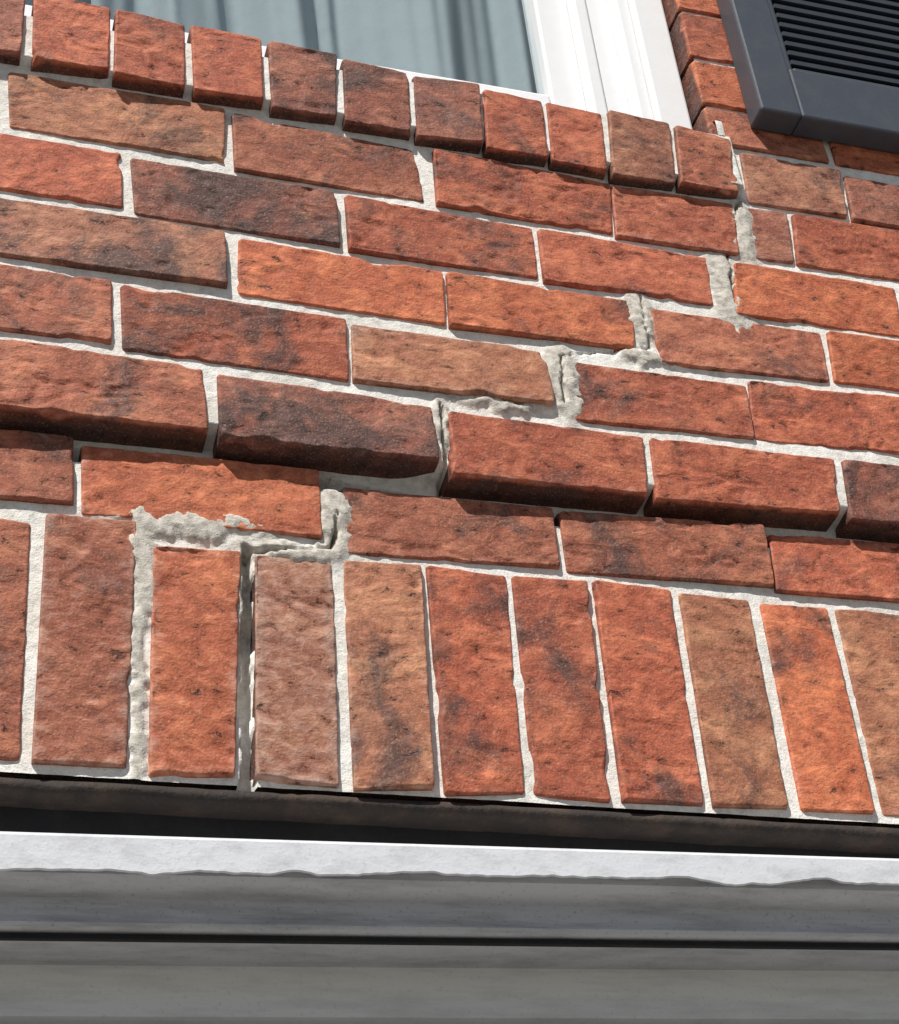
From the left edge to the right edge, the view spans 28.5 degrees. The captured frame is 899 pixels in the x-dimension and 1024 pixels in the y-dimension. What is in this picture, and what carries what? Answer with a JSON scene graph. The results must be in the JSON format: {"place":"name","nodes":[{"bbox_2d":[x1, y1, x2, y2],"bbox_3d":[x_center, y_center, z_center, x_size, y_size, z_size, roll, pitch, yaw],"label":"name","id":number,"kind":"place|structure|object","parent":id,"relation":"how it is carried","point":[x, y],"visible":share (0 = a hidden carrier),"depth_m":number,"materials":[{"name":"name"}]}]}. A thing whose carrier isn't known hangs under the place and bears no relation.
{"place":"outdoors","nodes":[
{"label":"outdoors","id":0,"kind":"place"},
{"bbox_2d":[682,11,833,161],"bbox_3d":[0.432,-1.048,2.537,0.407,1.600,0.011,6,-38,-16],"label":"mortar beside window","id":1,"kind":"object","parent":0,"point":[719,126],"visible":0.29,"depth_m":2.06,"materials":[{"name":"grey concrete"}]},
{"label":"ground","id":2,"kind":"structure","parent":0,"visible":0},
{"bbox_2d":[0,965,898,1023],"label":"garage door","id":3,"kind":"structure","parent":2,"relation":"on","point":[72,994],"depth_m":1.40,"materials":[{"name":"paint"}]},
{"bbox_2d":[0,965,898,1023],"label":"door sections","id":4,"kind":"structure","parent":3,"relation":"in","point":[29,994],"depth_m":1.40,"materials":[{"name":"paint"}]},
{"bbox_3d":[-0.442,-0.473,1.878,1.178,0.055,0.090,6,-38,-16],"label":"frame sill","id":5,"kind":"object","parent":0,"visible":0},
{"bbox_2d":[24,5,550,104],"bbox_3d":[-0.448,-0.517,1.917,1.178,0.053,0.038,6,-38,-16],"label":"sash bottom rail","id":6,"kind":"object","parent":5,"relation":"on","point":[543,99],"visible":0.16,"depth_m":2.05,"materials":[{"name":"white paint"}]},
{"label":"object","id":7,"kind":"object","parent":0,"visible":0},
{"bbox_2d":[0,806,898,858],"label":"steel lintel","id":8,"kind":"structure","parent":7,"relation":"on","point":[16,819],"depth_m":1.41,"materials":[{"name":"black metal"}]},
{"bbox_2d":[16,773,778,821],"bbox_3d":[0.023,-0.023,1.772,4.200,0.800,0.140,6,-38,-16],"label":"backing","id":9,"kind":"object","parent":8,"relation":"on","point":[124,781],"depth_m":1.40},
{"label":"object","id":10,"kind":"object","parent":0,"visible":0},
{"bbox_2d":[0,870,898,970],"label":"brick mould","id":11,"kind":"object","parent":10,"relation":"on","point":[416,905],"visible":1,"depth_m":1.38,"materials":[{"name":"paint"}]},
{"bbox_2d":[0,831,898,885],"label":"head strip","id":12,"kind":"object","parent":11,"relation":"attached to","point":[154,855],"visible":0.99,"depth_m":1.35,"materials":[{"name":"white paint"}]},
{"bbox_2d":[0,777,898,854],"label":"angle toe","id":13,"kind":"object","parent":12,"relation":"on","point":[154,800],"visible":1,"depth_m":1.42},
{"bbox_2d":[0,514,898,828],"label":"soldier course","id":14,"kind":"object","parent":13,"relation":"on","point":[82,674],"visible":0.98,"depth_m":1.49,"materials":[{"name":"brick"}]},
{"bbox_2d":[0,16,898,823],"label":"mortar joints","id":15,"kind":"object","parent":14,"relation":"on","point":[330,546],"visible":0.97,"depth_m":1.63,"materials":[{"name":"grey concrete"}]},
{"bbox_2d":[0,0,898,543],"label":"courses","id":16,"kind":"object","parent":15,"relation":"attached to","point":[88,396],"visible":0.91,"depth_m":1.73,"materials":[{"name":"brick"}]},
{"bbox_2d":[0,0,737,199],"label":"rowlock sill","id":17,"kind":"structure","parent":16,"relation":"on","point":[70,37],"depth_m":1.86,"materials":[{"name":"brick"}]},
{"bbox_2d":[522,0,586,110],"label":"sash stile","id":18,"kind":"object","parent":17,"relation":"on","point":[553,58],"depth_m":2.14,"materials":[{"name":"white paint"}]},
{"bbox_2d":[565,0,606,114],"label":"jamb track","id":19,"kind":"structure","parent":17,"relation":"on","point":[592,88],"depth_m":2.12,"materials":[{"name":"white paint"}]},
{"bbox_2d":[585,0,629,113],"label":"jamb track","id":20,"kind":"structure","parent":17,"relation":"on","point":[614,92],"depth_m":2.14,"materials":[{"name":"white paint"}]},
{"bbox_2d":[606,0,653,119],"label":"casing bead","id":21,"kind":"object","parent":20,"relation":"attached to","point":[636,91],"depth_m":2.12,"materials":[{"name":"white paint"}]},
{"bbox_2d":[627,0,692,129],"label":"casing","id":22,"kind":"object","parent":17,"relation":"on","point":[661,72],"depth_m":2.12,"materials":[{"name":"white paint"}]},
{"bbox_2d":[716,0,898,153],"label":"window shutter","id":23,"kind":"object","parent":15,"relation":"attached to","point":[825,70],"depth_m":2.10,"materials":[{"name":"plastic"}]},
{"bbox_2d":[0,429,898,603],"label":"course","id":24,"kind":"object","parent":14,"relation":"on","point":[36,467],"visible":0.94,"depth_m":1.59,"materials":[{"name":"brick"}]},
{"bbox_2d":[0,933,898,950],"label":"weather seal","id":25,"kind":"object","parent":11,"relation":"attached to","point":[392,941],"visible":1,"depth_m":1.36,"materials":[{"name":"black rubber"}]},
{"bbox_3d":[-0.522,-1.601,2.750,1.432,0.300,0.200,6,-38,-16],"label":"brick wall","id":26,"kind":"object","parent":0,"visible":0},
{"bbox_2d":[25,0,536,92],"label":"curtain","id":27,"kind":"object","parent":26,"relation":"hanging from","point":[485,42],"visible":0.21,"depth_m":2.26,"materials":[{"name":"grey fabric"}]}
]}

